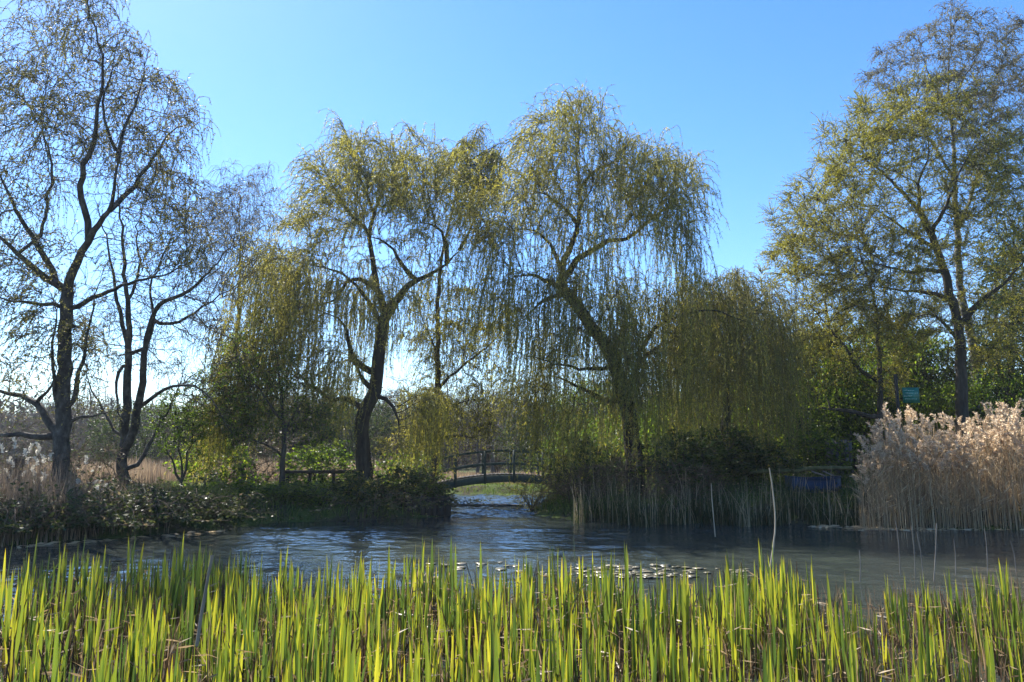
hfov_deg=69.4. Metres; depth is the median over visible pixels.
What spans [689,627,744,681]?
iris plant
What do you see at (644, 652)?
iris plant
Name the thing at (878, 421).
common reed
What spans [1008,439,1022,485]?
common reed
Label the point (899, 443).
common reed
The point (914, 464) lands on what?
common reed
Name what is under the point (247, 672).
iris plant
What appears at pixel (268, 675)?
iris plant
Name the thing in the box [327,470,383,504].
evergreen shrub
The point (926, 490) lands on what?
common reed
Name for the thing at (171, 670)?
iris plant
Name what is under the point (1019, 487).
common reed
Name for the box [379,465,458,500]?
evergreen shrub
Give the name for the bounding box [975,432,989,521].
common reed
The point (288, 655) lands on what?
iris plant
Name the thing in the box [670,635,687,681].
iris plant
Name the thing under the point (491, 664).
iris plant
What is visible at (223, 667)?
iris plant
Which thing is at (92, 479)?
bramble bush
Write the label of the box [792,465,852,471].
mossy log
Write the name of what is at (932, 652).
iris plant
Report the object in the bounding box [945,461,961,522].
common reed
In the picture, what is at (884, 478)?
common reed
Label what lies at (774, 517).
dry stalk
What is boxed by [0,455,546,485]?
reed field
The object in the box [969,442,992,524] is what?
common reed
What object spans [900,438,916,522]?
common reed
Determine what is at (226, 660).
iris plant
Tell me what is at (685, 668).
iris plant
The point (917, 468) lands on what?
common reed
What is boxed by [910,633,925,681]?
iris plant
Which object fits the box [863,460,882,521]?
common reed
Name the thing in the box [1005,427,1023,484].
common reed
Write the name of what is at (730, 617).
iris bed
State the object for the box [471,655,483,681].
iris plant
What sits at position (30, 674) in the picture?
iris plant
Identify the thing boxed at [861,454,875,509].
common reed
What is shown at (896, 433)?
common reed
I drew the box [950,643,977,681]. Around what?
iris plant
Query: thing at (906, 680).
iris plant
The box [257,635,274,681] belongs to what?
iris plant
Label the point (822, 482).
blue boat
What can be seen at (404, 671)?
iris plant
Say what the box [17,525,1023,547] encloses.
floating litter
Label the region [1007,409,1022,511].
common reed
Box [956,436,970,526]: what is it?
common reed
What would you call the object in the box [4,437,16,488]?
common reed
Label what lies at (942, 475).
common reed
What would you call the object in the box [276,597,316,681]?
iris plant
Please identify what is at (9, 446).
twiggy shrub
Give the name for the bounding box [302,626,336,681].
iris plant
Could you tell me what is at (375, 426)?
evergreen shrub
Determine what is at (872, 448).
common reed
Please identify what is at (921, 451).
common reed
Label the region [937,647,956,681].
iris plant
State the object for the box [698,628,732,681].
iris plant
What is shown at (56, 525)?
bramble bush
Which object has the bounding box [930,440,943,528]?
common reed
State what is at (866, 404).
leafy shrub
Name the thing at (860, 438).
common reed
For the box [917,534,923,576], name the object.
dry stalk
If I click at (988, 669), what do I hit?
iris plant
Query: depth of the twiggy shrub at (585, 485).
22.74 m
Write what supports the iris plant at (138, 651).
in the water
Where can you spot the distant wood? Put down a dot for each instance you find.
(8, 418)
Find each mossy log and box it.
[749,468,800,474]
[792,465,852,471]
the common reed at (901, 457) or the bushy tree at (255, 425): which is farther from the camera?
the bushy tree at (255, 425)
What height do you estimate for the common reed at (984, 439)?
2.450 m
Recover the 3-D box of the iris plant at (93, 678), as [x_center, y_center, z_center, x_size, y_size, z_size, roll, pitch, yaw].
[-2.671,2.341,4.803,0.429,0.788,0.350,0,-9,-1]
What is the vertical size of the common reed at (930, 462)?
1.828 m
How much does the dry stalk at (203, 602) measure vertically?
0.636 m
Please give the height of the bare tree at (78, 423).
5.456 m
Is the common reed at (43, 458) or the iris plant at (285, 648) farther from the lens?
the common reed at (43, 458)
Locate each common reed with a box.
[0,443,4,487]
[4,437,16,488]
[23,448,26,478]
[24,443,33,478]
[35,442,42,488]
[40,454,45,485]
[83,455,88,489]
[850,475,863,527]
[852,474,867,527]
[855,465,869,527]
[856,478,872,526]
[858,437,880,525]
[858,449,873,527]
[858,464,873,529]
[860,460,871,527]
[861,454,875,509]
[862,472,878,522]
[862,472,881,527]
[863,446,881,529]
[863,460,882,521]
[864,459,884,523]
[865,448,879,523]
[866,445,891,512]
[866,463,878,520]
[867,453,881,527]
[869,464,883,517]
[870,452,885,527]
[871,430,886,526]
[872,427,886,496]
[872,453,898,525]
[875,418,892,518]
[876,443,892,525]
[876,452,888,526]
[877,441,887,526]
[879,450,894,528]
[882,466,893,527]
[883,449,901,523]
[884,452,899,518]
[885,432,896,519]
[886,420,907,490]
[886,426,900,518]
[886,456,896,526]
[888,436,904,525]
[891,437,908,527]
[891,444,915,527]
[892,440,902,520]
[893,446,906,528]
[894,424,909,518]
[894,430,906,529]
[894,432,911,517]
[894,460,911,525]
[895,451,913,523]
[898,431,909,529]
[899,463,917,524]
[900,430,913,527]
[900,433,911,507]
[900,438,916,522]
[900,445,911,528]
[900,460,911,509]
[901,445,920,527]
[901,462,917,529]
[904,452,923,527]
[904,454,925,521]
[906,453,918,529]
[907,447,923,526]
[907,463,921,528]
[909,436,933,526]
[910,436,930,528]
[910,453,927,525]
[912,455,929,506]
[913,464,926,523]
[915,424,929,503]
[916,454,924,527]
[917,441,927,519]
[919,435,933,519]
[919,447,934,528]
[920,458,933,527]
[920,462,933,510]
[922,458,935,524]
[922,462,937,528]
[923,457,937,528]
[924,445,940,519]
[925,435,934,519]
[925,454,936,506]
[929,431,942,509]
[929,450,940,522]
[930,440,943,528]
[930,444,947,528]
[932,464,950,522]
[933,462,952,523]
[935,446,958,521]
[935,449,948,528]
[935,458,946,527]
[936,441,952,527]
[937,429,954,520]
[937,437,953,521]
[938,450,951,523]
[944,430,968,522]
[945,459,958,508]
[945,460,959,526]
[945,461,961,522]
[946,439,959,501]
[949,452,967,519]
[950,450,969,519]
[952,443,968,525]
[952,460,958,522]
[953,440,969,528]
[953,453,969,526]
[954,435,965,514]
[954,468,967,527]
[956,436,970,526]
[957,433,979,516]
[957,462,973,522]
[958,435,972,505]
[958,460,977,527]
[960,443,975,519]
[960,453,973,503]
[961,471,976,525]
[962,444,981,525]
[964,458,979,526]
[965,450,981,520]
[966,447,978,525]
[967,434,992,527]
[968,444,986,526]
[968,468,988,529]
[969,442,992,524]
[971,459,985,526]
[972,434,989,507]
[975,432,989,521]
[975,433,989,521]
[976,427,997,528]
[979,441,994,520]
[981,450,999,520]
[981,458,1000,522]
[982,444,991,506]
[984,429,994,516]
[985,429,1009,523]
[985,435,999,527]
[986,443,999,525]
[986,445,1012,525]
[986,456,999,512]
[987,432,1009,525]
[987,447,1002,523]
[989,422,1010,522]
[989,438,1002,523]
[989,454,999,525]
[991,430,1004,520]
[991,434,1011,524]
[991,460,1003,525]
[992,418,1010,519]
[992,420,1013,518]
[994,423,1008,523]
[995,408,1017,510]
[996,428,1017,525]
[996,434,1017,501]
[998,428,1008,525]
[999,442,1017,526]
[1000,422,1016,522]
[1000,435,1013,514]
[1002,418,1022,527]
[1003,447,1016,517]
[1005,422,1023,505]
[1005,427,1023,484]
[1005,431,1023,503]
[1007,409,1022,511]
[1007,427,1023,501]
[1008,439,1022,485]
[1010,420,1023,461]
[1011,433,1022,503]
[1011,449,1023,527]
[1012,444,1023,517]
[1015,439,1023,495]
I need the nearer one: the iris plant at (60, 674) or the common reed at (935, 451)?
the iris plant at (60, 674)
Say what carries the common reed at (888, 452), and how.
on the ground at (209, 525)
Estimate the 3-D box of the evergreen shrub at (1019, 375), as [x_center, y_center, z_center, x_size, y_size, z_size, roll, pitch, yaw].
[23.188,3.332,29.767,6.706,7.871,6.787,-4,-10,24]
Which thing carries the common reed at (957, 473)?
in the water
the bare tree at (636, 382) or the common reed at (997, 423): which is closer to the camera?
the common reed at (997, 423)
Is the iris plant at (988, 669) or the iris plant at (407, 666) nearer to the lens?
the iris plant at (988, 669)
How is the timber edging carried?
on the ground at (209, 525)
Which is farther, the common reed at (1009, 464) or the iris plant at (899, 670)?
the common reed at (1009, 464)
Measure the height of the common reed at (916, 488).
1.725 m
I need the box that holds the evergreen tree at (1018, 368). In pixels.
[967,216,1023,469]
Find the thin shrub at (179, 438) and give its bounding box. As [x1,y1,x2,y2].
[140,381,215,486]
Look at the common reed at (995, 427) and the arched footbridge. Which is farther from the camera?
the arched footbridge
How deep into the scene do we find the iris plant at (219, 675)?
4.70 m
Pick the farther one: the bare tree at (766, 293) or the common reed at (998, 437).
the bare tree at (766, 293)
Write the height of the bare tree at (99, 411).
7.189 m
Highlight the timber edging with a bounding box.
[405,495,450,516]
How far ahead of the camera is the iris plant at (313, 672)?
5.63 m
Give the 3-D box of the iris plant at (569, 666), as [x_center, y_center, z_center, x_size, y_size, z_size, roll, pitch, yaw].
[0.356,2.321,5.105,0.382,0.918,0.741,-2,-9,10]
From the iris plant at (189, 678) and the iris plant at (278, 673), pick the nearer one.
the iris plant at (189, 678)
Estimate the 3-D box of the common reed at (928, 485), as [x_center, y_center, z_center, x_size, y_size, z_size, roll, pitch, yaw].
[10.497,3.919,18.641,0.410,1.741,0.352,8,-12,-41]
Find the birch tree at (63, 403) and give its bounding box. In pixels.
[0,0,234,491]
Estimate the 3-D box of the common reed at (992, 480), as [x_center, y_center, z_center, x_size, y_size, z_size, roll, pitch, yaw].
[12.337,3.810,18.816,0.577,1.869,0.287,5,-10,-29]
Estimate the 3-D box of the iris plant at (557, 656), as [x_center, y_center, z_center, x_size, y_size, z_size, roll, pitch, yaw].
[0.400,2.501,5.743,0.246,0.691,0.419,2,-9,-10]
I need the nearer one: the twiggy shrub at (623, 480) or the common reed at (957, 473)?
the common reed at (957, 473)
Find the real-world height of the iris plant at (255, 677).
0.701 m
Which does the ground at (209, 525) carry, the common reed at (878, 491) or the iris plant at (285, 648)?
the common reed at (878, 491)
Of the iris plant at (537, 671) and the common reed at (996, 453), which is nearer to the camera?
the iris plant at (537, 671)
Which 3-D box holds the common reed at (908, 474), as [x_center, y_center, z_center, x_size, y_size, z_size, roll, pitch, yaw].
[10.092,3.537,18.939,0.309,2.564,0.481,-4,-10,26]
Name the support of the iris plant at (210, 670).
in the water
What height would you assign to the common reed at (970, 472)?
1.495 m
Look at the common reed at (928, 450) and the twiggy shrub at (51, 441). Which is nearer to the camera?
the common reed at (928, 450)
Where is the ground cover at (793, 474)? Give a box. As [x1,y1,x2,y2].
[0,468,1023,546]
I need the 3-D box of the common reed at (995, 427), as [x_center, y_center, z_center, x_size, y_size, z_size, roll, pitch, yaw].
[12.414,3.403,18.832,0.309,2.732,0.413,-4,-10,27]
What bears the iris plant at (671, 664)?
in the water
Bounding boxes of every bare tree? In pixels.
[0,399,52,458]
[37,404,91,448]
[71,388,122,461]
[138,376,198,461]
[299,366,366,451]
[382,363,432,449]
[426,359,474,473]
[450,374,512,472]
[462,369,522,472]
[488,384,521,471]
[507,370,551,472]
[525,369,584,444]
[556,346,624,426]
[603,342,655,426]
[677,270,799,364]
[738,279,852,374]
[773,264,901,367]
[817,251,966,381]
[908,223,1023,375]
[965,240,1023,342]
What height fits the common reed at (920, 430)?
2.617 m
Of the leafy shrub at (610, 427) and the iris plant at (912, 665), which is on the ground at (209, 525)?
the leafy shrub at (610, 427)
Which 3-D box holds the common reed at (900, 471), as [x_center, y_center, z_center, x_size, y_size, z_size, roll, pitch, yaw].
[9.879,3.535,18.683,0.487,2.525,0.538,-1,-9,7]
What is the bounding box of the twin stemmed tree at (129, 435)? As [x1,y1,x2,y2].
[48,166,277,488]
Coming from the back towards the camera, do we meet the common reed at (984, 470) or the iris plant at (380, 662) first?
the common reed at (984, 470)
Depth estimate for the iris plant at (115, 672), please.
4.14 m
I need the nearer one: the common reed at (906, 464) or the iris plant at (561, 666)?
the iris plant at (561, 666)
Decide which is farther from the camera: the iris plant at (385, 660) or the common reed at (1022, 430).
the common reed at (1022, 430)
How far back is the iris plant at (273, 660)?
5.55 m
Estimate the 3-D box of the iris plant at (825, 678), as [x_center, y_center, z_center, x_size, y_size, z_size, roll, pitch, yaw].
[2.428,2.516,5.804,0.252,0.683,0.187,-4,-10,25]
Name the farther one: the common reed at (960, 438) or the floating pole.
the floating pole
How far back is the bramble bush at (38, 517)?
15.50 m
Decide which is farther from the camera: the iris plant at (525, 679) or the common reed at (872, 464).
the common reed at (872, 464)
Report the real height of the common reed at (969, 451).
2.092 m
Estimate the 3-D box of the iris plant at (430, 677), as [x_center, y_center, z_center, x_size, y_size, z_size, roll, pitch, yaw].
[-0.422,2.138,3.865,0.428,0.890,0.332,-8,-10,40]
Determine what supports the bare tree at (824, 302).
on the ground at (209, 525)
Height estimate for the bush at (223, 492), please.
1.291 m
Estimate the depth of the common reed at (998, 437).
18.68 m
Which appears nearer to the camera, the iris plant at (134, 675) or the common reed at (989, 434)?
the iris plant at (134, 675)
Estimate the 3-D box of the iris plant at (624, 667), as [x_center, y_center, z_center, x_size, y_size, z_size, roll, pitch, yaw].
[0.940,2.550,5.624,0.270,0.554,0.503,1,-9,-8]
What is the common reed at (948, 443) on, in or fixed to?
in the water
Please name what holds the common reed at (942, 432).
on the ground at (209, 525)
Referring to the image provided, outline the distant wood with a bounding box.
[0,372,1016,469]
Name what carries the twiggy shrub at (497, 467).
on the ground at (209, 525)
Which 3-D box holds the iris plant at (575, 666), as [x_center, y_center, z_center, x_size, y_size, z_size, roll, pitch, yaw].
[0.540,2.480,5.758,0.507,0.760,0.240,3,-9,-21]
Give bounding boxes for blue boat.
[784,475,841,492]
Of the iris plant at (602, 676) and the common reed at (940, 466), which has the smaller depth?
the iris plant at (602, 676)
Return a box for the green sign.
[893,374,919,429]
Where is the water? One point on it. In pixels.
(503, 533)
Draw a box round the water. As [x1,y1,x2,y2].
[0,494,1023,681]
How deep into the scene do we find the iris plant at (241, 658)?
5.49 m
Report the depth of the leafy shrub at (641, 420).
27.77 m
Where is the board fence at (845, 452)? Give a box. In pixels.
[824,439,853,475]
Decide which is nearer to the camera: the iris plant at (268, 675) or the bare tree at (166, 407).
the iris plant at (268, 675)
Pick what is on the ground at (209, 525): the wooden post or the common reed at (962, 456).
the wooden post
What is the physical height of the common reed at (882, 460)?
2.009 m
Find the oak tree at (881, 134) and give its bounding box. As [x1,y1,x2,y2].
[754,62,1023,474]
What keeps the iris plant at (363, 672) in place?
in the water
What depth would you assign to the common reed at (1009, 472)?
18.81 m
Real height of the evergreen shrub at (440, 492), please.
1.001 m
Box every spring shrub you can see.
[499,478,566,510]
[530,454,582,496]
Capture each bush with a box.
[0,479,233,534]
[0,484,158,533]
[0,490,130,533]
[0,491,83,530]
[4,466,138,515]
[27,474,242,527]
[55,471,284,506]
[71,477,270,526]
[125,482,277,521]
[139,480,257,530]
[300,478,490,513]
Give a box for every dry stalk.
[195,555,213,645]
[711,484,715,536]
[769,468,775,566]
[859,550,860,582]
[895,521,900,575]
[911,525,915,578]
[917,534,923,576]
[933,523,936,580]
[953,539,955,575]
[984,528,987,575]
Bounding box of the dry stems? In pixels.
[0,450,183,546]
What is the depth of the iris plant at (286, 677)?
4.39 m
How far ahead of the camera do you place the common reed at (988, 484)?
18.89 m
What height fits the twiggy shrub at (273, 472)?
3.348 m
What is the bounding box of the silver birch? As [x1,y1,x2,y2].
[851,0,1023,465]
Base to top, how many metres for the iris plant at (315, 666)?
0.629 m
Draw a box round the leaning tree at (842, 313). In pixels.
[750,205,927,471]
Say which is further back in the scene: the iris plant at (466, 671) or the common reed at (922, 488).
the common reed at (922, 488)
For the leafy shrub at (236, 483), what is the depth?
21.64 m
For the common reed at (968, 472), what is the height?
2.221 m
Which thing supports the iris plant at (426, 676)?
in the water
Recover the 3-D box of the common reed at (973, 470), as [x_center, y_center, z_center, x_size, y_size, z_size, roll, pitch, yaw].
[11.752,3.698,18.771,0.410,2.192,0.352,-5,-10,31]
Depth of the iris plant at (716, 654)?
5.70 m
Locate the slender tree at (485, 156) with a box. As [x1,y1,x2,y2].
[389,121,521,483]
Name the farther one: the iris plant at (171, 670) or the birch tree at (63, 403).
the birch tree at (63, 403)
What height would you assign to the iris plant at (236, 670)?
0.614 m
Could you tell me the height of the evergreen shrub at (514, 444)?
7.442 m
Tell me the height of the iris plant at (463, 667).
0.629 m
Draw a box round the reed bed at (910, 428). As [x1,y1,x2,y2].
[853,398,1023,529]
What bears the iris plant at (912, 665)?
in the water
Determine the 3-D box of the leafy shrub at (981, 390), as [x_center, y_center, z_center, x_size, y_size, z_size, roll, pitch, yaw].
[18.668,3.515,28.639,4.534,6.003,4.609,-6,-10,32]
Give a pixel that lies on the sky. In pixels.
(742, 81)
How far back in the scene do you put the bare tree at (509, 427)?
54.42 m
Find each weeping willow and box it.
[164,108,520,489]
[441,78,783,495]
[644,265,841,478]
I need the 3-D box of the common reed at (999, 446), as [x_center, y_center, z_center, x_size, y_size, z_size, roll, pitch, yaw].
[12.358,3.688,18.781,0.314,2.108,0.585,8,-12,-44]
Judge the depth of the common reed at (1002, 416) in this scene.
19.46 m
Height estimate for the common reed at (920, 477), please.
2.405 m
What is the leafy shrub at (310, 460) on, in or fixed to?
on the ground at (209, 525)
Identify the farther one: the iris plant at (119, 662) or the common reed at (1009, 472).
the common reed at (1009, 472)
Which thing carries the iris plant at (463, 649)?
in the water
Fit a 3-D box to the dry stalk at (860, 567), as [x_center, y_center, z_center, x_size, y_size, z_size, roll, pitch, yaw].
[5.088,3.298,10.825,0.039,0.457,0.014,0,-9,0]
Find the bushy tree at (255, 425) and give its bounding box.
[183,311,349,486]
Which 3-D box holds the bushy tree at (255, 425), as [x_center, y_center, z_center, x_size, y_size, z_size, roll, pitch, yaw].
[-7.838,2.017,23.486,5.546,6.147,4.278,0,-9,0]
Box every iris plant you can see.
[1,664,25,681]
[3,640,18,681]
[4,595,30,681]
[5,627,33,681]
[15,642,51,681]
[25,603,58,681]
[29,637,47,681]
[33,648,38,681]
[39,612,65,681]
[44,640,94,681]
[55,661,64,681]
[66,646,122,681]
[68,632,113,681]
[76,640,113,681]
[86,622,140,681]
[98,659,100,681]
[100,644,108,681]
[108,612,158,681]
[108,635,128,681]
[112,644,128,681]
[119,660,129,681]
[120,644,145,681]
[121,639,141,681]
[127,642,153,675]
[137,647,154,681]
[138,649,156,681]
[141,621,175,681]
[142,652,158,681]
[160,656,191,681]
[163,644,240,681]
[166,644,182,681]
[170,655,172,681]
[184,629,242,681]
[192,636,229,681]
[201,615,250,681]
[209,654,213,681]
[211,647,229,681]
[218,660,225,681]
[224,617,254,681]
[225,653,247,681]
[237,622,297,681]
[237,638,269,681]
[249,639,293,681]
[251,665,258,681]
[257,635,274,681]
[268,614,314,681]
[271,636,302,681]
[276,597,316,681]
[276,663,293,681]
[284,661,287,681]
[298,642,310,681]
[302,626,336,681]
[305,660,332,681]
[306,639,321,681]
[312,622,322,680]
[321,647,325,681]
[335,651,360,681]
[343,624,365,681]
[343,637,360,681]
[350,629,368,680]
[354,658,380,681]
[360,624,382,681]
[366,644,389,681]
[368,635,407,681]
[371,626,410,681]
[373,632,399,681]
[387,641,407,681]
[392,624,413,681]
[394,656,404,681]
[398,659,413,681]
[409,633,435,681]
[411,643,419,681]
[414,645,417,681]
[420,636,457,681]
[421,626,435,681]
[424,622,440,680]
[429,662,431,681]
[434,639,456,681]
[440,621,474,681]
[440,662,472,681]
[449,623,487,681]
[462,598,499,681]
[462,629,499,681]
[462,651,464,681]
[465,661,468,681]
[466,641,487,681]
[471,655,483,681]
[482,659,531,681]
[494,622,514,681]
[497,626,528,681]
[500,628,533,681]
[503,603,535,681]
[505,623,541,681]
[514,638,545,681]
[516,640,554,681]
[523,625,581,681]
[530,640,542,681]
[533,642,539,681]
[536,608,579,681]
[540,612,588,681]
[540,640,562,681]
[552,617,572,681]
[559,612,595,681]
[562,657,564,681]
[570,626,588,681]
[576,624,619,681]
[579,640,594,681]
[585,626,615,681]
[597,649,624,681]
[601,654,603,681]
[609,649,651,681]
[610,636,641,681]
[621,647,651,681]
[627,652,648,681]
[636,631,661,681]
[640,624,665,681]
[645,643,666,681]
[657,608,711,681]
[659,598,689,681]
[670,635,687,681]
[678,615,702,681]
[688,637,702,681]
[688,666,703,681]
[689,616,709,681]
[689,622,735,681]
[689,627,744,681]
[695,669,707,681]
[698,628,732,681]
[712,635,722,681]
[718,657,730,681]
[723,657,725,681]
[732,658,749,681]
[738,657,742,681]
[749,641,788,681]
[757,611,797,681]
[763,641,769,681]
[767,633,774,681]
[786,649,797,681]
[789,653,836,681]
[800,649,837,681]
[810,617,838,681]
[817,663,833,681]
[836,615,888,681]
[848,635,893,681]
[863,663,881,681]
[878,638,952,681]
[889,658,903,681]
[901,660,932,681]
[902,628,923,681]
[903,621,934,681]
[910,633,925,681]
[922,656,940,674]
[925,635,957,681]
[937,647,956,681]
[944,662,949,681]
[946,652,957,681]
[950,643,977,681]
[959,628,995,681]
[959,665,970,681]
[975,649,989,681]
[1003,630,1023,681]
[1017,646,1022,681]
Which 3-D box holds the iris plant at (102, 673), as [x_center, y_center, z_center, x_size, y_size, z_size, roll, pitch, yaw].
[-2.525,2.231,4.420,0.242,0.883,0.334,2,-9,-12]
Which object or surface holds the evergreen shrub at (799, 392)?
on the ground at (209, 525)
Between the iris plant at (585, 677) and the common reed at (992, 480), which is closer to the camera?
the iris plant at (585, 677)
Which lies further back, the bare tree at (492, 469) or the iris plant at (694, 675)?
the bare tree at (492, 469)
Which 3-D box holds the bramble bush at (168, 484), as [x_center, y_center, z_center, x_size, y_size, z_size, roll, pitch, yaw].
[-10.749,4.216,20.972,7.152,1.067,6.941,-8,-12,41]
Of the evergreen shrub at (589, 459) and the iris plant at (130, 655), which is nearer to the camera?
the iris plant at (130, 655)
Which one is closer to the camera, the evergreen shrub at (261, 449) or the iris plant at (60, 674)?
the iris plant at (60, 674)
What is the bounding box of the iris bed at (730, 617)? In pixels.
[0,534,1023,681]
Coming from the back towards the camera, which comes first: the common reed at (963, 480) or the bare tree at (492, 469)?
the bare tree at (492, 469)
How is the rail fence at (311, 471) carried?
on the ground at (209, 525)
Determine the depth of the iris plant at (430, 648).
5.76 m
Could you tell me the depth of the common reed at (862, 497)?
18.59 m
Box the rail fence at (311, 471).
[285,469,356,490]
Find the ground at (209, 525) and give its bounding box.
[0,465,1023,545]
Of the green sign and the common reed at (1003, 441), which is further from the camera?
the green sign
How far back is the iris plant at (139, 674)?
5.23 m
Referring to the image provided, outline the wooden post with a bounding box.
[4,459,23,492]
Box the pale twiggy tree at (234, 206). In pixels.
[173,158,313,485]
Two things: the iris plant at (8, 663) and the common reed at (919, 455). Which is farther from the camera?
the common reed at (919, 455)
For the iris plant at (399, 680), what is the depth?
4.38 m
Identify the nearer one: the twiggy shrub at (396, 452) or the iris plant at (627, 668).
the iris plant at (627, 668)
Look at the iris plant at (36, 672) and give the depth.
4.65 m
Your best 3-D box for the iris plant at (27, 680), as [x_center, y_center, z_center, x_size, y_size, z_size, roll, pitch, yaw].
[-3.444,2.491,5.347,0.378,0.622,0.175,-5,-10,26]
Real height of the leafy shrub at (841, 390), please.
8.049 m
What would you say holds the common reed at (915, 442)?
on the ground at (209, 525)
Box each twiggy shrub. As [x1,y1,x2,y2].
[0,387,54,464]
[0,450,50,491]
[1,392,140,469]
[37,437,143,492]
[135,397,264,470]
[194,428,314,484]
[253,388,354,468]
[346,381,453,467]
[405,401,494,472]
[452,402,548,472]
[539,469,603,502]
[550,458,645,500]
[596,450,689,501]
[644,461,734,504]
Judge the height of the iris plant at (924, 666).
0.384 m
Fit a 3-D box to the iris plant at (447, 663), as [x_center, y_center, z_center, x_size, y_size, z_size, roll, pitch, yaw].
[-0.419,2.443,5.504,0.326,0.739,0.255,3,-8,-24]
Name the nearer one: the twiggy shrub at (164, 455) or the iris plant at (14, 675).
the iris plant at (14, 675)
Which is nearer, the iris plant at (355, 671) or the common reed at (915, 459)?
the iris plant at (355, 671)
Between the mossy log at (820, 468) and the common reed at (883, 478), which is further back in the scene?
the mossy log at (820, 468)
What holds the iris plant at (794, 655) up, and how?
in the water
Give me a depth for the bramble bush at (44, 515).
15.51 m
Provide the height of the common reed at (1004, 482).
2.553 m
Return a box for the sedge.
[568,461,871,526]
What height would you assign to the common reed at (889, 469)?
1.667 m
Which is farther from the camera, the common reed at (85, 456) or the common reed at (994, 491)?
the common reed at (994, 491)
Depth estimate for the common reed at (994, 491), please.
18.88 m
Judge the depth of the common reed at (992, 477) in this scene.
18.85 m
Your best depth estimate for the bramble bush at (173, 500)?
18.06 m
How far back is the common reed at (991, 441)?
18.77 m
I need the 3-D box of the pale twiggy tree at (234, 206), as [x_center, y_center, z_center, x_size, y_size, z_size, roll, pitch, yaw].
[-12.366,-1.096,33.500,7.528,15.700,6.941,0,-9,0]
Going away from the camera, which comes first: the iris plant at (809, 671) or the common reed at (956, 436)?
the iris plant at (809, 671)
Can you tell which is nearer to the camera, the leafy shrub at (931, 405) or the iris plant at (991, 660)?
the iris plant at (991, 660)
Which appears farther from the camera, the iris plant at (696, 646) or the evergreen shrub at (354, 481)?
the evergreen shrub at (354, 481)
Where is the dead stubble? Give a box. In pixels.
[0,569,1022,681]
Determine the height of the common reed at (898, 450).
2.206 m
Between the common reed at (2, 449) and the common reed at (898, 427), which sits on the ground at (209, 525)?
the common reed at (2, 449)
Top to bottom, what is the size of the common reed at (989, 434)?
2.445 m
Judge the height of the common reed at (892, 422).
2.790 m
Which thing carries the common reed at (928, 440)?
on the ground at (209, 525)
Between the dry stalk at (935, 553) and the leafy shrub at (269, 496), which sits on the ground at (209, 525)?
the leafy shrub at (269, 496)
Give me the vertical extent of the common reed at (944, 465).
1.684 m
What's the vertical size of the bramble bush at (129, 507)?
1.154 m
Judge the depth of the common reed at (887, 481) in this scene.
18.65 m
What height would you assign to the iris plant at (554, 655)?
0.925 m
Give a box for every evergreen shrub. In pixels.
[75,400,195,467]
[189,391,309,464]
[310,390,399,465]
[325,469,397,504]
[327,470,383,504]
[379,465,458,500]
[425,483,456,509]
[491,401,594,473]
[543,432,625,491]
[618,425,734,495]
[640,386,774,445]
[665,425,769,481]
[692,345,855,462]
[720,433,802,483]
[791,306,952,468]
[883,326,1017,471]
[1003,357,1023,435]
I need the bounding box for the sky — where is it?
[0,0,1023,451]
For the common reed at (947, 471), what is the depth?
19.04 m
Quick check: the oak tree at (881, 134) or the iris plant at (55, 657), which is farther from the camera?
the oak tree at (881, 134)
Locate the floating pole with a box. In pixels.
[451,504,523,506]
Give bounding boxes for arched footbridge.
[422,450,567,490]
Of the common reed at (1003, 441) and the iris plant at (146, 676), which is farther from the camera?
the common reed at (1003, 441)
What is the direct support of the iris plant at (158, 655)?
in the water
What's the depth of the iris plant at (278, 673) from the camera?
5.16 m
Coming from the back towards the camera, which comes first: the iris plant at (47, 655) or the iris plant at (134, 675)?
the iris plant at (47, 655)
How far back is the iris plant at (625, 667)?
5.21 m
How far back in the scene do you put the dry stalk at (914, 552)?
10.85 m
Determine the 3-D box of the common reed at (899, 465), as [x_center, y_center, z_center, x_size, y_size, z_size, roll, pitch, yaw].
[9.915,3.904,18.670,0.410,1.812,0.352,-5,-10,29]
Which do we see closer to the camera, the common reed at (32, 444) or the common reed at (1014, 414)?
the common reed at (32, 444)
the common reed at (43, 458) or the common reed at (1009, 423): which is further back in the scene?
the common reed at (1009, 423)
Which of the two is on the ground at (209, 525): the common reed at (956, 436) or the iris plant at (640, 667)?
the common reed at (956, 436)
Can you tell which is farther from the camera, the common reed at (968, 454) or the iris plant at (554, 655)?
the common reed at (968, 454)
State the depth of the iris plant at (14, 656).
5.78 m
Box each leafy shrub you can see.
[163,434,269,487]
[199,479,267,503]
[231,481,303,503]
[262,476,327,505]
[271,439,355,488]
[274,483,364,507]
[372,447,450,487]
[522,429,624,483]
[538,373,647,448]
[561,412,655,477]
[618,395,731,463]
[719,374,841,475]
[735,328,895,467]
[772,425,868,478]
[798,349,918,471]
[825,320,967,469]
[894,378,1003,472]
[934,359,1023,471]
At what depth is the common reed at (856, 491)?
18.97 m
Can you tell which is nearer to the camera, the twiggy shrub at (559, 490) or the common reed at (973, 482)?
the common reed at (973, 482)
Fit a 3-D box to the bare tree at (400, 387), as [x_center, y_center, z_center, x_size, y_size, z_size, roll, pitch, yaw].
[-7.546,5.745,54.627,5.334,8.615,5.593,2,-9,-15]
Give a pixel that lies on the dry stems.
(10, 492)
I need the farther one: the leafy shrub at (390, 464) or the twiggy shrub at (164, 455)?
the twiggy shrub at (164, 455)
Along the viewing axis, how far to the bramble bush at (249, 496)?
18.63 m
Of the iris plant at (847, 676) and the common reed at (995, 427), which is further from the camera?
the common reed at (995, 427)
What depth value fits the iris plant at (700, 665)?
5.68 m
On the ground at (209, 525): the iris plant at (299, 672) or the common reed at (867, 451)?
the common reed at (867, 451)
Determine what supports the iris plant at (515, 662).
in the water

